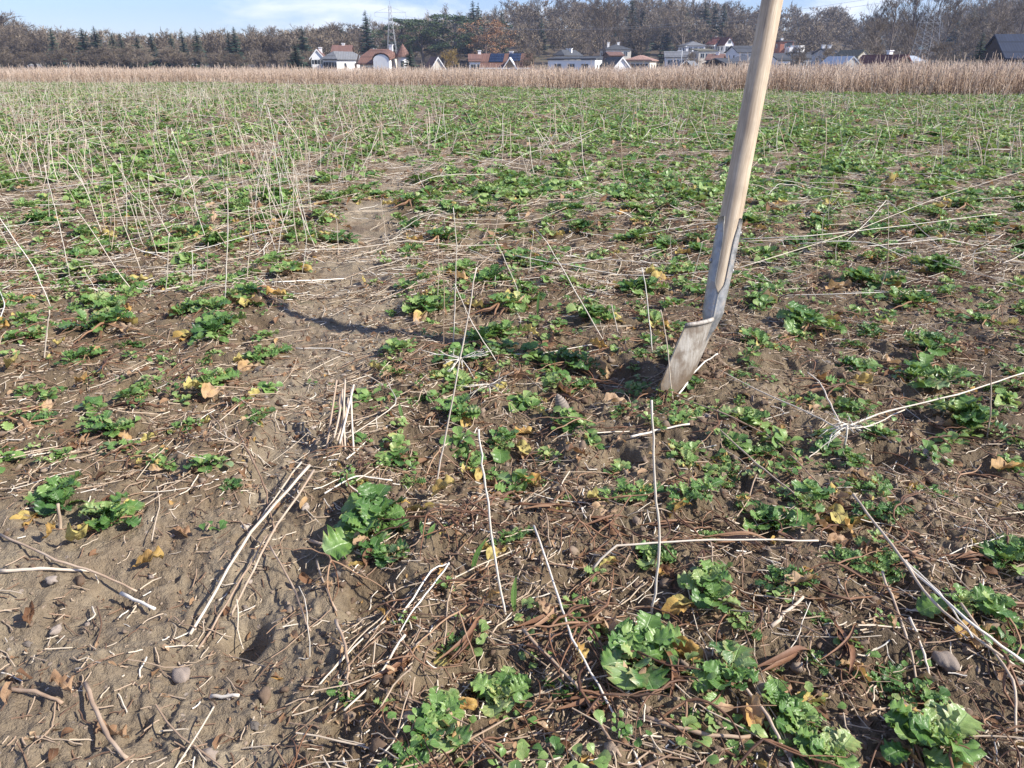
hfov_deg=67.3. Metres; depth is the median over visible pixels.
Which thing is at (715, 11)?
spruce tree
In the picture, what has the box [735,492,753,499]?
mustard plant
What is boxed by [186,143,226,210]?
standing stalk
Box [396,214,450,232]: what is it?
fallen stalk
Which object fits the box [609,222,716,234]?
fallen stalk
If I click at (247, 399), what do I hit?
mustard plant
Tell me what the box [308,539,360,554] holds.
fallen stalk
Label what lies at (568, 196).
mustard plant
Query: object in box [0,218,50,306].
standing stalk
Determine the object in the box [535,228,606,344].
standing stalk
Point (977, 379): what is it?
mustard plant
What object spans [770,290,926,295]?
fallen stalk
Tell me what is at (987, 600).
mustard plant
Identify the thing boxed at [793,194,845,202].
fallen stalk
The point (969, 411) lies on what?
mustard plant
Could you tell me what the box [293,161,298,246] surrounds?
standing stalk
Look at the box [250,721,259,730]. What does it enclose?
stone
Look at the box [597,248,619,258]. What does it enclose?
mustard plant
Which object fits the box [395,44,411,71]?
turret
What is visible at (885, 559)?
mustard plant
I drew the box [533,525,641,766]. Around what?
fallen stalk
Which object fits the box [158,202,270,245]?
fallen stalk
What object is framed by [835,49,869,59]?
mossy roof house
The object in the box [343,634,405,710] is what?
fallen stalk
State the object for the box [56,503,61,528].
standing stalk
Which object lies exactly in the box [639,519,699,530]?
dead leaf stalks
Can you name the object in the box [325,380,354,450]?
stubble tuft
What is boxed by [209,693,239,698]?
fallen stalk
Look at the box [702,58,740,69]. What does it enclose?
dark barn
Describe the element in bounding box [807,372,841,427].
fallen stalk
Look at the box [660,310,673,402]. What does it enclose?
standing stalk
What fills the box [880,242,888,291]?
standing stalk
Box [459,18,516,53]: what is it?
oak tree
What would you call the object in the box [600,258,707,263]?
fallen stalk
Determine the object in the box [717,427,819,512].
fallen stalk
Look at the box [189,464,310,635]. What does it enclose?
fallen stalk
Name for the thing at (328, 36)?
bare tree
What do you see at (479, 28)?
spruce tree
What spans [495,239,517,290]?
standing stalk
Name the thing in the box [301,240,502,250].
fallen stalk
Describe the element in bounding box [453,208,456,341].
standing stalk
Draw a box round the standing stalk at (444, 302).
[441,250,444,344]
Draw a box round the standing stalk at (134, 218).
[122,190,143,246]
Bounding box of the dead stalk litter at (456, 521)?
[0,211,1023,767]
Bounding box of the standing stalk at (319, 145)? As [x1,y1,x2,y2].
[315,119,320,170]
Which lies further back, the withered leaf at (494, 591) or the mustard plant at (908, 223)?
the mustard plant at (908, 223)
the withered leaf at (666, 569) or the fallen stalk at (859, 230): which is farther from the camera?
the fallen stalk at (859, 230)
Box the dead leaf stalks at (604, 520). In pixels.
[578,514,630,536]
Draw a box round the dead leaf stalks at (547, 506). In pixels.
[510,502,575,515]
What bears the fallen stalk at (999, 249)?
on the ground
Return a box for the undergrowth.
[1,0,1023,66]
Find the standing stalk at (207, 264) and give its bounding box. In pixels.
[205,242,208,285]
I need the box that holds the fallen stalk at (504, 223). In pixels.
[441,207,565,224]
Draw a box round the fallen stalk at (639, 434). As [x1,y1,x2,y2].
[630,423,689,437]
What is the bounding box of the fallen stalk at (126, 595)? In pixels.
[119,591,155,609]
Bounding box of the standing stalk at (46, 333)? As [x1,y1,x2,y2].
[44,310,49,357]
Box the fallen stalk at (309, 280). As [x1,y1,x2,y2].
[272,278,345,282]
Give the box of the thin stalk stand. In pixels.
[0,75,1023,183]
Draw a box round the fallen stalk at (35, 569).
[0,567,88,572]
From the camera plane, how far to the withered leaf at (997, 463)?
1.38 m
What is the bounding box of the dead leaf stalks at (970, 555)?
[938,550,991,561]
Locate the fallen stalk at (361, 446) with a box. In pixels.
[346,424,390,459]
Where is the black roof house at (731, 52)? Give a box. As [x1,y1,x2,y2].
[724,46,751,58]
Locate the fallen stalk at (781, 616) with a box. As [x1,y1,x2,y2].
[769,596,803,627]
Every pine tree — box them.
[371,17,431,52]
[398,19,453,66]
[411,13,469,64]
[422,15,477,65]
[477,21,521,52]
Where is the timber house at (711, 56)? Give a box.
[704,52,725,60]
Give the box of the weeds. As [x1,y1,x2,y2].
[0,182,1023,767]
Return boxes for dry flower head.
[419,347,488,378]
[456,371,513,397]
[819,414,873,447]
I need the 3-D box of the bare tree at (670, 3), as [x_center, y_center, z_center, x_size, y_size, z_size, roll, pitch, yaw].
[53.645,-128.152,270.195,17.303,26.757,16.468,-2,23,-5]
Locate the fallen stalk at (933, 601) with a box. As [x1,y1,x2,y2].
[852,494,1022,672]
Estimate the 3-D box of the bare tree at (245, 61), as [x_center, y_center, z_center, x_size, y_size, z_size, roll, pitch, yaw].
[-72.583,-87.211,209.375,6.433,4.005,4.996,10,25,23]
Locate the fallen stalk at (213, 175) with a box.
[178,170,249,179]
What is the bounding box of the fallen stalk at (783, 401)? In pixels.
[718,369,842,430]
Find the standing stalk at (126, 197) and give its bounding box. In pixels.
[120,155,126,229]
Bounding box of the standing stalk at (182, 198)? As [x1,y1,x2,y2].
[182,175,201,224]
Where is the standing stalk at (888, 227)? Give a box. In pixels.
[887,200,888,246]
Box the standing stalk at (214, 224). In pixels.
[213,192,226,245]
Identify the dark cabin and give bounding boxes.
[665,61,685,68]
[681,61,698,68]
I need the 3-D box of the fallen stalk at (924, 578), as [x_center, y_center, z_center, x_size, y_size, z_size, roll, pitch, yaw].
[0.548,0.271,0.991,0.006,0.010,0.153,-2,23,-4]
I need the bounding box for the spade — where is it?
[653,0,782,399]
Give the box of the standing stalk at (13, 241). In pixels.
[13,218,30,267]
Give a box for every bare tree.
[0,27,37,66]
[1,18,39,68]
[4,17,39,65]
[13,34,34,66]
[17,36,49,67]
[18,35,47,67]
[23,51,46,66]
[33,52,50,67]
[42,52,57,67]
[65,52,79,67]
[77,49,103,68]
[163,38,192,53]
[190,50,207,65]
[201,44,221,69]
[202,51,218,68]
[217,51,235,69]
[235,56,250,66]
[241,24,263,66]
[246,50,272,69]
[252,35,278,67]
[256,55,273,67]
[257,25,273,38]
[266,26,284,66]
[268,36,278,66]
[268,51,289,65]
[272,32,299,67]
[272,37,299,65]
[274,52,287,64]
[282,25,305,45]
[299,50,309,65]
[308,28,338,53]
[324,20,357,38]
[328,31,344,50]
[353,33,375,49]
[362,15,373,33]
[370,21,379,31]
[372,33,380,48]
[418,10,432,25]
[440,3,448,19]
[483,11,500,21]
[510,10,526,24]
[525,0,538,12]
[527,0,539,11]
[544,19,559,30]
[550,0,567,19]
[577,3,589,15]
[579,0,630,53]
[584,1,644,45]
[584,19,592,38]
[634,3,644,20]
[643,0,690,59]
[648,0,693,46]
[648,4,659,25]
[687,17,697,34]
[690,1,705,23]
[785,30,794,39]
[857,16,889,53]
[863,1,899,52]
[880,0,915,49]
[890,24,925,55]
[898,0,934,53]
[916,0,953,58]
[926,27,942,59]
[934,0,978,51]
[938,24,952,38]
[941,0,979,27]
[947,14,993,64]
[959,0,1022,37]
[971,8,1023,47]
[998,0,1023,33]
[999,0,1023,29]
[1006,19,1023,32]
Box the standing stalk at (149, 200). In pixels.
[148,175,151,222]
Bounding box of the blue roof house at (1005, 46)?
[980,34,1023,67]
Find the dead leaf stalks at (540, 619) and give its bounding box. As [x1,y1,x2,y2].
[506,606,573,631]
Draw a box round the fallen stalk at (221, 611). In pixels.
[197,534,267,648]
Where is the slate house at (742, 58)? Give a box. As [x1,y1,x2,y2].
[732,55,750,64]
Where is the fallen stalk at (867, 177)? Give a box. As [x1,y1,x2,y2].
[797,173,936,177]
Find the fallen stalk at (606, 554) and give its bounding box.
[592,539,818,568]
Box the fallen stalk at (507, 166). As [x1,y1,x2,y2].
[469,158,570,170]
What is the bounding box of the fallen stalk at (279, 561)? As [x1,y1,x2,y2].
[269,545,310,631]
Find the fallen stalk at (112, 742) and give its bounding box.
[82,681,129,760]
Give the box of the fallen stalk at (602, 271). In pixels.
[515,255,708,275]
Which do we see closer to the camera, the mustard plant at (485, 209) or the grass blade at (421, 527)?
the grass blade at (421, 527)
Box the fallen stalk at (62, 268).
[0,257,140,270]
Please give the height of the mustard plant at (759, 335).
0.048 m
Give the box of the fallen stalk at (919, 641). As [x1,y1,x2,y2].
[908,617,931,683]
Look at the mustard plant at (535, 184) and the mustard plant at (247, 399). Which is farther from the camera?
the mustard plant at (535, 184)
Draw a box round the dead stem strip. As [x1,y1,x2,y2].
[0,50,1023,96]
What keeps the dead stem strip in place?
on the ground
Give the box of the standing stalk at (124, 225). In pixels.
[112,176,139,268]
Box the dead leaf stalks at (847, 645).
[819,614,856,674]
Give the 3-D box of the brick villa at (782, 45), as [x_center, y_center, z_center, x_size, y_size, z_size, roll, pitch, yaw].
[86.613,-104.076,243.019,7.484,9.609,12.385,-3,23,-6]
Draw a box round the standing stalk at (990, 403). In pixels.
[986,370,991,438]
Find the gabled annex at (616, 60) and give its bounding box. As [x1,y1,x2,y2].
[600,57,630,71]
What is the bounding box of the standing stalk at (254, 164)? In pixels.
[245,131,260,197]
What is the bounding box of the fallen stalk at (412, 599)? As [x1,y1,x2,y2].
[398,563,449,621]
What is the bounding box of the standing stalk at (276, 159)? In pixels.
[268,108,282,200]
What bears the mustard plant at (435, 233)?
on the ground
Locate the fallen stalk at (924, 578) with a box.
[904,559,973,637]
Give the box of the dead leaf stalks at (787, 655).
[754,645,809,672]
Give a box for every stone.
[21,641,32,647]
[45,576,57,584]
[49,624,62,635]
[172,664,190,683]
[201,747,217,760]
[240,523,251,529]
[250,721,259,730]
[301,502,309,510]
[332,571,340,576]
[921,449,929,456]
[931,650,959,671]
[1015,575,1023,581]
[1015,678,1023,686]
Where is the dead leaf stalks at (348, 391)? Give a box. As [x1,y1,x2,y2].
[326,389,371,397]
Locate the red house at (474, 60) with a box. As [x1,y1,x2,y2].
[468,50,481,70]
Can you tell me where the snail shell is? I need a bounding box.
[555,394,568,413]
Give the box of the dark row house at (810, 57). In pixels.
[786,52,811,68]
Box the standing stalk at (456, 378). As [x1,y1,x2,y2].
[436,267,476,479]
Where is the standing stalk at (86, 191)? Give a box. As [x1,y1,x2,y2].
[54,149,101,231]
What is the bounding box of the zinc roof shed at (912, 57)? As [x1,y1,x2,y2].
[910,56,926,64]
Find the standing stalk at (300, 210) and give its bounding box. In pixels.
[286,166,314,245]
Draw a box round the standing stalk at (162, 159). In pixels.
[155,127,166,186]
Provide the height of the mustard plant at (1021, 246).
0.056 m
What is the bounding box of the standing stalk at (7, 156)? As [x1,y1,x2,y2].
[6,133,21,186]
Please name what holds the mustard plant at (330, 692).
on the ground
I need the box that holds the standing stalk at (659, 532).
[650,400,660,614]
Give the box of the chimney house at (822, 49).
[811,45,837,69]
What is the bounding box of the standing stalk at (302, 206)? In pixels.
[296,180,307,228]
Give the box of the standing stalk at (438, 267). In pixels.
[437,239,438,300]
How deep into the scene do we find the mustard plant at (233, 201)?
3.73 m
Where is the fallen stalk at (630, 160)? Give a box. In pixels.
[594,160,670,168]
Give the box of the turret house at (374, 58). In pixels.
[355,45,396,71]
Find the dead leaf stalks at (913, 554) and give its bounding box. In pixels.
[878,547,941,565]
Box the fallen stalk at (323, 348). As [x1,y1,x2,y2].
[296,348,352,354]
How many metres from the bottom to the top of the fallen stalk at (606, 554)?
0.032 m
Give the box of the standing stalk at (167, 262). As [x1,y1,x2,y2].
[165,233,169,290]
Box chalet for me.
[309,47,324,70]
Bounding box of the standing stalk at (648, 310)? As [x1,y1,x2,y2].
[641,267,652,351]
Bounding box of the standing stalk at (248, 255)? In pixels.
[247,226,250,276]
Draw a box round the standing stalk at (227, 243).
[224,188,227,296]
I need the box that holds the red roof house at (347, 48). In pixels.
[331,43,354,52]
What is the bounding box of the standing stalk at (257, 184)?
[255,151,264,214]
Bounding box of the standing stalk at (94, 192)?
[80,156,104,227]
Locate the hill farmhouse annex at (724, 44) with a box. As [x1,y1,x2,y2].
[717,37,734,53]
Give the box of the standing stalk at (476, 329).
[455,285,500,367]
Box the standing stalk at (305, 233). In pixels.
[296,190,306,272]
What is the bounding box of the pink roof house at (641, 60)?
[625,55,658,69]
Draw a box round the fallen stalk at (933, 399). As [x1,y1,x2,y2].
[844,372,1023,428]
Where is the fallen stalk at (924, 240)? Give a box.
[863,238,992,246]
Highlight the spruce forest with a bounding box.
[1,3,1007,67]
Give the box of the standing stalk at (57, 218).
[44,165,68,270]
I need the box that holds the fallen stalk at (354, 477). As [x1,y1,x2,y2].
[324,475,391,493]
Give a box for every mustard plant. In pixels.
[0,236,11,247]
[0,290,9,297]
[0,291,35,308]
[0,310,77,327]
[0,403,57,431]
[1,324,51,344]
[3,211,28,217]
[6,197,40,210]
[7,268,35,276]
[9,471,90,525]
[15,408,61,427]
[22,208,61,224]
[27,254,50,262]
[38,216,60,227]
[41,354,54,363]
[49,209,64,216]
[53,345,109,369]
[58,304,139,340]
[62,247,98,261]
[64,224,118,243]
[66,410,134,447]
[68,192,91,203]
[70,202,90,209]
[73,290,111,309]
[74,184,94,188]
[77,491,145,539]
[81,272,153,289]
[87,369,102,376]
[90,295,132,313]
[93,211,125,221]
[96,242,126,252]
[98,431,156,460]
[99,179,125,186]
[107,449,153,464]
[108,284,147,297]
[112,340,149,350]
[121,211,142,217]
[127,222,152,229]
[131,192,156,197]
[131,378,157,396]
[133,452,170,470]
[145,236,184,256]
[146,278,176,290]
[148,458,178,473]
[161,415,210,438]
[166,297,232,318]
[169,374,190,380]
[172,224,219,239]
[172,310,246,341]
[174,195,196,200]
[183,367,241,397]
[196,351,214,366]
[201,229,246,247]
[205,349,224,356]
[208,388,273,414]
[210,283,285,308]
[215,203,243,213]
[215,273,239,281]
[219,181,240,186]
[219,478,255,498]
[226,197,250,205]
[232,217,251,222]
[233,343,292,371]
[236,222,282,238]
[240,403,275,420]
[246,414,262,428]
[247,251,291,265]
[249,214,270,221]
[256,185,302,202]
[258,205,277,211]
[261,199,285,206]
[265,260,311,274]
[270,232,316,243]
[272,209,300,221]
[274,220,291,225]
[292,229,331,241]
[303,209,338,223]
[308,193,340,205]
[321,482,434,560]
[326,681,363,716]
[328,229,361,243]
[330,471,368,484]
[336,461,356,470]
[345,535,409,570]
[346,696,411,728]
[351,183,371,191]
[351,196,370,204]
[357,406,379,414]
[358,276,385,291]
[360,460,384,473]
[367,189,389,200]
[368,356,421,370]
[372,367,404,379]
[375,727,446,767]
[381,601,431,641]
[382,192,432,207]
[384,190,399,196]
[396,690,477,752]
[397,242,430,256]
[398,219,420,230]
[400,396,419,401]
[400,470,425,488]
[401,270,431,275]
[401,292,447,321]
[405,226,466,243]
[414,205,432,212]
[416,393,480,426]
[419,287,465,301]
[423,563,463,600]
[429,367,487,390]
[431,199,456,208]
[431,347,494,374]
[433,630,473,665]
[435,258,479,275]
[436,183,454,190]
[439,522,472,534]
[444,204,475,218]
[456,381,514,405]
[459,263,516,285]
[459,319,529,342]
[459,447,491,479]
[464,289,541,317]
[465,665,529,718]
[467,472,540,501]
[469,466,511,481]
[470,205,506,215]
[472,201,490,207]
[478,185,495,193]
[481,350,502,358]
[482,342,513,356]
[482,425,538,463]
[482,525,535,559]
[501,246,538,259]
[503,197,529,208]
[503,278,559,299]
[504,177,517,185]
[508,351,522,358]
[516,391,548,402]
[518,255,565,270]
[525,226,564,238]
[525,323,587,349]
[528,181,541,186]
[530,345,610,379]
[531,479,554,490]
[534,406,596,426]
[540,218,561,225]
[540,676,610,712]
[543,201,567,210]
[547,487,582,511]
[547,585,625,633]
[554,200,588,211]
[562,375,597,397]
[563,433,587,440]
[564,192,583,199]
[565,217,598,232]
[566,556,630,595]
[567,185,586,190]
[574,301,622,323]
[580,252,603,265]
[586,475,666,515]
[589,334,655,352]
[589,608,702,691]
[592,626,609,641]
[597,184,617,191]
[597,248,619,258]
[602,463,629,479]
[609,405,633,417]
[613,228,653,240]
[613,276,671,294]
[618,201,653,214]
[619,382,642,399]
[623,186,647,192]
[625,308,672,330]
[630,210,660,218]
[630,216,656,225]
[632,347,654,357]
[634,195,650,200]
[634,539,676,574]
[637,381,687,405]
[643,419,675,431]
[645,258,708,279]
[645,395,664,413]
[647,234,683,251]
[648,232,684,241]
[650,474,723,517]
[652,199,682,211]
[653,328,682,341]
[655,181,688,192]
[659,438,702,468]
[661,559,743,616]
[662,254,688,266]
[666,209,697,217]
[670,465,696,483]
[670,707,707,737]
[673,407,702,426]
[675,241,711,255]
[680,638,767,727]
[682,232,713,242]
[683,459,697,474]
[691,529,724,544]
[697,226,714,235]
[704,405,719,412]
[705,277,745,286]
[713,452,741,483]
[713,603,771,640]
[714,480,740,490]
[717,326,778,350]
[719,405,775,435]
[721,729,771,767]
[731,289,775,304]
[732,392,748,405]
[733,439,779,466]
[734,493,801,544]
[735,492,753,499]
[738,245,781,257]
[739,360,761,370]
[742,212,768,225]
[747,237,762,244]
[749,283,766,289]
[751,185,764,190]
[753,222,794,234]
[753,678,834,755]
[754,563,831,608]
[755,266,774,271]
[759,195,787,206]
[767,667,804,692]
[776,203,804,214]
[776,300,839,335]
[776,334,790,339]
[776,475,864,529]
[779,234,818,247]
[790,397,818,408]
[792,725,861,767]
[794,372,883,406]
[800,644,829,675]
[802,513,830,530]
[803,212,837,232]
[804,609,833,625]
[808,229,831,240]
[809,208,839,216]
[816,543,880,582]
[820,462,836,472]
[822,197,859,206]
[824,189,849,196]
[825,266,906,290]
[826,240,854,251]
[834,356,878,372]
[835,339,869,350]
[837,207,858,211]
[839,474,868,494]
[840,451,874,469]
[843,500,915,533]
[844,517,916,562]
[848,196,876,206]
[853,321,894,340]
[856,470,897,500]
[857,249,897,261]
[859,423,884,445]
[860,222,896,235]
[864,661,906,697]
[867,216,901,225]
[871,547,913,584]
[874,286,938,314]
[880,698,986,767]
[881,352,980,389]
[882,206,901,211]
[885,249,915,255]
[888,678,950,709]
[897,559,920,579]
[900,220,939,231]
[903,330,974,361]
[906,481,959,497]
[907,253,965,274]
[908,205,951,220]
[911,218,935,224]
[914,224,941,237]
[916,583,1023,660]
[923,191,936,196]
[925,393,1007,432]
[928,195,982,210]
[928,221,954,228]
[930,390,971,403]
[950,314,1018,328]
[959,532,1023,574]
[960,231,984,237]
[962,260,1003,270]
[965,212,1001,219]
[966,227,995,234]
[971,374,984,381]
[975,217,1000,226]
[982,383,1008,392]
[991,195,1006,200]
[997,275,1023,294]
[999,247,1023,257]
[1001,239,1023,249]
[1011,202,1023,211]
[1011,300,1023,315]
[1012,598,1023,612]
[1015,225,1023,235]
[1017,503,1023,518]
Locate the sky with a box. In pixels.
[0,0,1018,64]
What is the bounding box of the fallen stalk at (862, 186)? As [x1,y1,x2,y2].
[805,182,944,191]
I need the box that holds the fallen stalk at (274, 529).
[229,469,314,616]
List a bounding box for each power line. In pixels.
[381,0,859,29]
[412,0,897,29]
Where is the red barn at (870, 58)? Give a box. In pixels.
[858,50,911,68]
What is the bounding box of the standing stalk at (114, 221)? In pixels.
[110,190,114,252]
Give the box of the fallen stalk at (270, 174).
[234,172,314,183]
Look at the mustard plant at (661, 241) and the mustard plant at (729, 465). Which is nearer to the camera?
the mustard plant at (729, 465)
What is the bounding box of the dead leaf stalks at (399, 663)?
[357,644,412,689]
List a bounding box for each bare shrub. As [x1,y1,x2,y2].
[0,11,37,43]
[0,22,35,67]
[0,45,17,67]
[1,54,30,68]
[8,51,36,66]
[38,45,67,68]
[45,25,78,38]
[68,55,96,66]
[75,46,111,67]
[87,30,123,48]
[94,44,127,68]
[107,53,133,67]
[112,46,140,68]
[123,45,157,66]
[152,46,192,68]
[155,46,201,68]
[174,52,206,67]
[198,51,229,66]
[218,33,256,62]
[224,51,245,67]
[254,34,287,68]
[281,49,309,65]
[293,23,328,45]
[298,30,335,54]
[300,49,315,68]
[306,23,342,37]
[440,49,459,69]
[515,50,536,68]
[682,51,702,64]
[785,44,809,65]
[814,45,842,66]
[855,43,886,55]
[916,37,966,67]
[979,31,1008,48]
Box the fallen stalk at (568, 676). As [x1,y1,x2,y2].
[521,627,621,757]
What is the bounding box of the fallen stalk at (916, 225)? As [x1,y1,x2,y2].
[888,201,946,252]
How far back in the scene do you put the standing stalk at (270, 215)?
2.94 m
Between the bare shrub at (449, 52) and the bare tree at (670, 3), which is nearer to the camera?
the bare shrub at (449, 52)
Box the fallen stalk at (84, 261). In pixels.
[5,247,176,267]
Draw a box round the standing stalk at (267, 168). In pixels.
[262,139,267,199]
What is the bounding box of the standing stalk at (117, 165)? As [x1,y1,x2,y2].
[98,136,134,192]
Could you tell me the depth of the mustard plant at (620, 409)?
1.57 m
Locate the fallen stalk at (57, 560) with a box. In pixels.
[0,533,137,591]
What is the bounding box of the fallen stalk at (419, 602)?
[399,562,449,633]
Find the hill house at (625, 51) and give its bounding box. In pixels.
[600,42,632,62]
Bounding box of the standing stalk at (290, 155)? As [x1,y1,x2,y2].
[282,125,297,182]
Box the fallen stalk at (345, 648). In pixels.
[334,619,349,699]
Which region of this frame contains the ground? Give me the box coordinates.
[0,27,1023,767]
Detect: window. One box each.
[567,63,574,70]
[581,63,588,68]
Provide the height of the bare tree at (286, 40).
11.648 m
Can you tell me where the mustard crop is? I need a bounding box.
[0,81,1023,495]
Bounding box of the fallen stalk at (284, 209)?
[210,193,356,213]
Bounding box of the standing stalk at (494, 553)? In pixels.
[478,429,505,614]
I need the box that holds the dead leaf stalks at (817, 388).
[799,383,828,392]
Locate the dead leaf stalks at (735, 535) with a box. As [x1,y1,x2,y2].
[701,531,772,549]
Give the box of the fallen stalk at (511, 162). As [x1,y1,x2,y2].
[478,157,557,168]
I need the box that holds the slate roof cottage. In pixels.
[771,53,791,67]
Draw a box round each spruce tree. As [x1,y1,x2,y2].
[46,29,67,69]
[72,28,97,68]
[87,26,110,69]
[107,34,127,69]
[118,34,131,68]
[130,37,152,69]
[146,33,162,69]
[165,33,182,68]
[178,31,193,67]
[191,29,208,69]
[223,33,238,69]
[228,27,246,69]
[283,43,308,69]
[294,26,313,69]
[358,12,377,53]
[400,45,418,70]
[461,1,483,59]
[475,3,482,53]
[499,9,509,52]
[534,18,547,52]
[622,0,640,56]
[632,11,653,56]
[650,15,664,49]
[656,25,675,61]
[674,8,690,49]
[690,3,712,43]
[706,4,721,39]
[716,3,727,36]
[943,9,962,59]
[952,5,977,58]
[970,32,987,67]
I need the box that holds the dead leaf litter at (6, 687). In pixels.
[0,99,1023,767]
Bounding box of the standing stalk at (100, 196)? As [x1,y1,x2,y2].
[99,179,121,218]
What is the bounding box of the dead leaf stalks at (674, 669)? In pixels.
[639,650,699,698]
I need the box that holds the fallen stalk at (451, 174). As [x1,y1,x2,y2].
[410,173,495,185]
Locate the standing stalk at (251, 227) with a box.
[248,206,259,251]
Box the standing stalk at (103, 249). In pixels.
[77,210,129,286]
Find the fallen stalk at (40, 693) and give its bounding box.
[0,687,63,704]
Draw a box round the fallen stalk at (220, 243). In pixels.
[141,225,292,253]
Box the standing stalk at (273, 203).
[263,169,287,233]
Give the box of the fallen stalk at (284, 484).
[259,461,301,519]
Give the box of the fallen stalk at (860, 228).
[740,171,1021,267]
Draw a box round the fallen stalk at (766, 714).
[737,681,794,767]
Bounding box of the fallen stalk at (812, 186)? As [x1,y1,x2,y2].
[769,178,872,191]
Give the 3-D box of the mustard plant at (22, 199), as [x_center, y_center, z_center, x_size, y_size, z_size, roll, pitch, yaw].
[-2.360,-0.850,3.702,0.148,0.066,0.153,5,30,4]
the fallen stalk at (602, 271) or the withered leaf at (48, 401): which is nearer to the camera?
the withered leaf at (48, 401)
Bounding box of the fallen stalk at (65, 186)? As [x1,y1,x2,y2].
[20,181,119,191]
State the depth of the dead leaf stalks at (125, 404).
1.54 m
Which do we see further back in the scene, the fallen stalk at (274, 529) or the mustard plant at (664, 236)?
the mustard plant at (664, 236)
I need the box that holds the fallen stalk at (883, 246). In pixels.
[740,239,1023,287]
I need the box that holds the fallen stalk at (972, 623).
[906,560,1023,663]
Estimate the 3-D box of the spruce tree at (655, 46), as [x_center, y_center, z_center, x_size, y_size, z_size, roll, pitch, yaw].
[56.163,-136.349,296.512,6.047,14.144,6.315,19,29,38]
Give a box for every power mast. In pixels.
[375,1,405,51]
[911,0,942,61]
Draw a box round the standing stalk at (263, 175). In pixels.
[254,146,278,206]
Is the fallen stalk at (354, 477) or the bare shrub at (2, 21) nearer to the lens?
the fallen stalk at (354, 477)
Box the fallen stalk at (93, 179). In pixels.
[29,167,136,180]
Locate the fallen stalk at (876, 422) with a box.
[844,409,904,429]
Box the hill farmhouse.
[705,36,721,49]
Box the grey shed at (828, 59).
[819,56,860,73]
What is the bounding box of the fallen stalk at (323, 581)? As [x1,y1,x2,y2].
[316,560,336,611]
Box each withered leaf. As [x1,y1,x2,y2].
[3,351,17,367]
[22,600,34,624]
[41,399,52,410]
[41,521,55,539]
[46,668,72,692]
[52,336,64,344]
[65,522,87,540]
[73,370,86,382]
[92,718,128,738]
[131,545,163,568]
[171,525,189,537]
[245,294,266,303]
[431,474,454,497]
[440,708,459,727]
[449,270,468,280]
[479,584,499,598]
[500,368,534,379]
[535,598,550,612]
[537,720,561,740]
[554,380,571,395]
[567,443,587,456]
[570,640,588,661]
[602,392,626,402]
[656,563,674,578]
[749,289,777,303]
[780,449,803,464]
[784,571,820,585]
[814,514,839,535]
[826,533,848,543]
[838,658,871,682]
[848,468,869,480]
[879,318,893,327]
[881,172,897,185]
[888,738,923,766]
[950,349,976,360]
[990,456,1023,469]
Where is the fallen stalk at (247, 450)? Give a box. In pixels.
[236,427,275,531]
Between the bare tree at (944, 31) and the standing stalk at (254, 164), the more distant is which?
the bare tree at (944, 31)
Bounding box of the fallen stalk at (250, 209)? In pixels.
[182,197,312,221]
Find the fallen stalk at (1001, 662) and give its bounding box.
[959,602,1017,734]
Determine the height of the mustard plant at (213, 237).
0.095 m
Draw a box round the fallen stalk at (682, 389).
[676,353,717,395]
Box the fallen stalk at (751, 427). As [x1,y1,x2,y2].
[676,396,819,483]
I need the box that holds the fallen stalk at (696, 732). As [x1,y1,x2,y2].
[642,714,751,738]
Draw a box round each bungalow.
[424,57,444,70]
[678,41,706,58]
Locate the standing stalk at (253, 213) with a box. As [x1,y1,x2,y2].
[251,189,255,242]
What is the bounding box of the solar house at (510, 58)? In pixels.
[479,51,534,73]
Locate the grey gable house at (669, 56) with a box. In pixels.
[663,50,688,65]
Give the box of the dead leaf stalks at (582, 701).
[556,680,616,714]
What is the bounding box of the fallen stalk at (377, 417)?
[347,380,396,438]
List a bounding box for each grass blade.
[398,403,402,415]
[419,521,425,536]
[427,524,434,538]
[472,538,487,566]
[511,575,516,610]
[537,291,539,314]
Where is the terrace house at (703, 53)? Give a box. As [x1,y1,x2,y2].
[690,49,717,67]
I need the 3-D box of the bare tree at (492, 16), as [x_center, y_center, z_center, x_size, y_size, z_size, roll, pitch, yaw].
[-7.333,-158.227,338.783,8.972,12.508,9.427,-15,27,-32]
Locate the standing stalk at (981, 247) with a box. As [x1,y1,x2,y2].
[973,234,1002,271]
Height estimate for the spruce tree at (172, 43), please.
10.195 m
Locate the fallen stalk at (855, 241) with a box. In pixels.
[800,241,906,257]
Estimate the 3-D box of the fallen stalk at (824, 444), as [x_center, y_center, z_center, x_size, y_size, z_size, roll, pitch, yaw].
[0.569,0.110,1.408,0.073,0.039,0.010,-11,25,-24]
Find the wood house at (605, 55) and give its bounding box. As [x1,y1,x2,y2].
[602,52,624,60]
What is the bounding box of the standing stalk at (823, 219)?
[821,192,841,251]
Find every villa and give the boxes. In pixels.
[320,51,359,70]
[553,48,582,56]
[773,38,804,52]
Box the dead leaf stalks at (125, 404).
[107,401,150,407]
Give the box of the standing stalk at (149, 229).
[140,201,158,258]
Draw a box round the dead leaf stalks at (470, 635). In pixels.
[438,615,483,662]
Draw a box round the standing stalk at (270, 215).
[247,206,275,243]
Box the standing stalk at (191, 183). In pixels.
[171,128,204,234]
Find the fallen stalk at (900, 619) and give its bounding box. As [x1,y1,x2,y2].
[881,571,916,677]
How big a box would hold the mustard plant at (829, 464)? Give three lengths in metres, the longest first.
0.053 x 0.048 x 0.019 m
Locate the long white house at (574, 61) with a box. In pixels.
[547,56,602,70]
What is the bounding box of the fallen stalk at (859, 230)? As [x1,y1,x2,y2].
[742,213,1001,238]
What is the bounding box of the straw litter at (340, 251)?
[0,79,1023,767]
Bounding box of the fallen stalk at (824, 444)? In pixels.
[808,432,840,457]
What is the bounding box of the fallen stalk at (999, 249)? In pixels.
[972,243,1022,254]
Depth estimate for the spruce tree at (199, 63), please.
220.46 m

